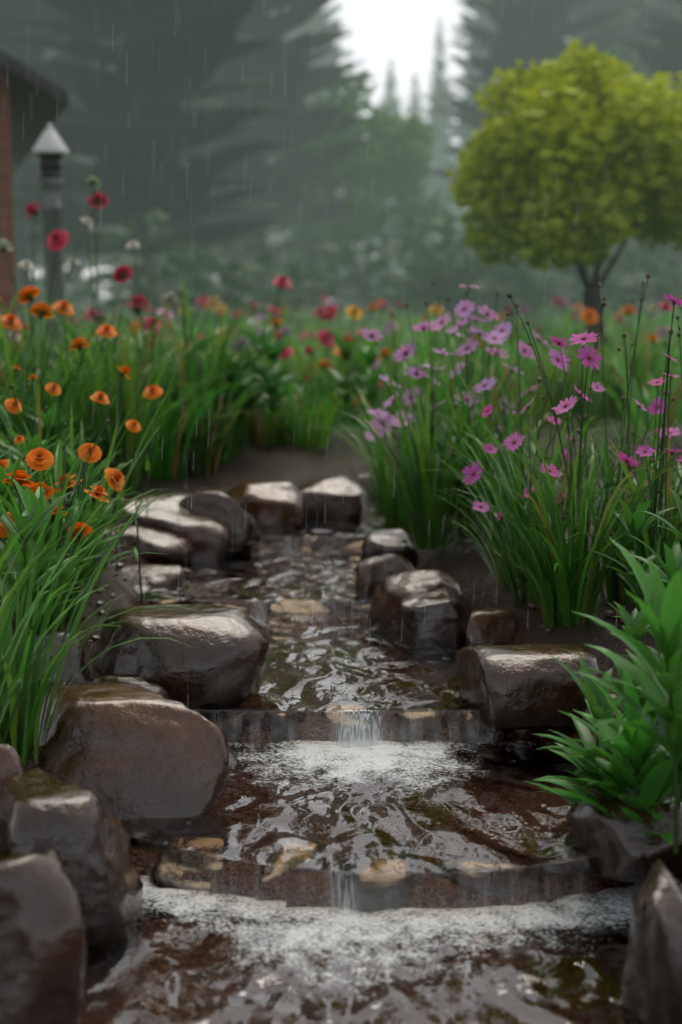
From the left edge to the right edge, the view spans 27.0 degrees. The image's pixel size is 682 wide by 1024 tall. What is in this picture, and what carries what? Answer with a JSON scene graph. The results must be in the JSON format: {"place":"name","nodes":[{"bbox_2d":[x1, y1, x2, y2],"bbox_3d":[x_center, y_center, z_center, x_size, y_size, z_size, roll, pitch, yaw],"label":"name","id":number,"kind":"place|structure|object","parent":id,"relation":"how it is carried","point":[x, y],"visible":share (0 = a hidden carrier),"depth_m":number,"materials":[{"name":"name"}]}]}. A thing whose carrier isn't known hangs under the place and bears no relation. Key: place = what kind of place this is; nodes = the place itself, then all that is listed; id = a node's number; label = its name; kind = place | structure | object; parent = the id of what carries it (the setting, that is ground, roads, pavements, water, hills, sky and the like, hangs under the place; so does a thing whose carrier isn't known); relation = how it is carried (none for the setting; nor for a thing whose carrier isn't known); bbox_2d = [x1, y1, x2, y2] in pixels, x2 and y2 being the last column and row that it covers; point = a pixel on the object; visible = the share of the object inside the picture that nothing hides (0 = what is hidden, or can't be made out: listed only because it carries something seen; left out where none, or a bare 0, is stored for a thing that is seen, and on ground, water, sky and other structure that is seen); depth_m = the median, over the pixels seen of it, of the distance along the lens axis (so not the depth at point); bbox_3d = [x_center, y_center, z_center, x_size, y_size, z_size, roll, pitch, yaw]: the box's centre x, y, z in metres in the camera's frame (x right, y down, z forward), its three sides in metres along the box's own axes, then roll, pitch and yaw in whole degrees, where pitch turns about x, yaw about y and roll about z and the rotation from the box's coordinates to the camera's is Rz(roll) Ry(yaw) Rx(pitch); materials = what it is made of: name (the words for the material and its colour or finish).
{"place":"outdoors","nodes":[
{"label":"outdoors","id":0,"kind":"place"},
{"bbox_2d":[31,0,567,311],"label":"sky","id":1,"kind":"structure","parent":0,"point":[403,30],"materials":[{"name":"white"}]},
{"bbox_2d":[0,312,681,1023],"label":"ground","id":2,"kind":"structure","parent":0,"point":[166,968],"depth_m":2.39,"materials":[{"name":"brown soil"}]},
{"bbox_2d":[0,50,68,355],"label":"house","id":3,"kind":"structure","parent":2,"relation":"on","point":[32,103],"depth_m":8.83,"materials":[{"name":"wood"}]},
{"bbox_2d":[31,123,69,368],"bbox_3d":[-1.394,-1.152,6.907,0.184,1.438,0.184,0,8,0],"label":"garden lamp","id":4,"kind":"object","parent":2,"relation":"on","point":[50,149],"visible":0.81,"depth_m":6.82,"materials":[{"name":"grey metal"}]},
{"bbox_2d":[0,176,620,770],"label":"bank plants","id":5,"kind":"object","parent":2,"relation":"on","point":[50,550],"visible":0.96,"depth_m":3.61,"materials":[{"name":"green plant"}]},
{"bbox_2d":[255,538,382,915],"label":"waterfalls","id":6,"kind":"object","parent":2,"relation":"on","point":[356,740],"visible":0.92,"depth_m":2.76,"materials":[{"name":"white liquid"}]},
{"bbox_2d":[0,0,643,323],"bbox_3d":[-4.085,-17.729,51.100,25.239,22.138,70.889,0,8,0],"label":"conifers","id":7,"kind":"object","parent":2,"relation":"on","point":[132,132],"visible":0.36,"depth_m":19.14,"materials":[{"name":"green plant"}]},
{"bbox_2d":[0,485,657,750],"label":"pebbles","id":8,"kind":"object","parent":2,"relation":"on","point":[531,605],"visible":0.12,"depth_m":3.36,"materials":[{"name":"stone"}]},
{"bbox_2d":[0,276,681,480],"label":"meadow plants","id":9,"kind":"object","parent":2,"relation":"on","point":[282,402],"visible":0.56,"depth_m":6.81,"materials":[{"name":"green plant"}]},
{"bbox_2d":[0,472,681,1023],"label":"bank rocks","id":10,"kind":"object","parent":2,"relation":"on","point":[136,740],"visible":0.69,"depth_m":2.41,"materials":[{"name":"brown stone"}]},
{"bbox_2d":[0,0,681,318],"bbox_3d":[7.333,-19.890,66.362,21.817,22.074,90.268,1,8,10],"label":"conifers","id":11,"kind":"object","parent":2,"relation":"on","point":[289,60],"visible":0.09,"depth_m":25.70,"materials":[{"name":"green plant"}]},
{"bbox_2d":[31,204,681,340],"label":"shrub belt","id":12,"kind":"object","parent":2,"relation":"on","point":[446,270],"visible":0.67,"depth_m":19.72,"materials":[{"name":"green plant"}]},
{"bbox_2d":[127,536,594,920],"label":"ledge stones","id":13,"kind":"object","parent":2,"relation":"on","point":[385,876],"visible":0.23,"depth_m":2.29,"materials":[{"name":"brown stone"}]},
{"bbox_2d":[268,2,681,327],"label":"broadleaf trees","id":14,"kind":"object","parent":2,"relation":"on","point":[395,154],"visible":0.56,"depth_m":25.80,"materials":[{"name":"green plant"}]},
{"bbox_2d":[301,273,681,853],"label":"bank plants","id":15,"kind":"object","parent":2,"relation":"on","point":[495,495],"visible":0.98,"depth_m":3.20,"materials":[{"name":"green plant"}]},
{"bbox_2d":[445,39,681,352],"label":"globe tree","id":16,"kind":"object","parent":2,"relation":"on","point":[576,159],"visible":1,"depth_m":8.69,"materials":[{"name":"green plant"}]},
{"bbox_2d":[131,474,678,996],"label":"water","id":17,"kind":"structure","parent":0,"point":[383,756],"depth_m":2.68,"materials":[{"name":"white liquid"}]}
]}

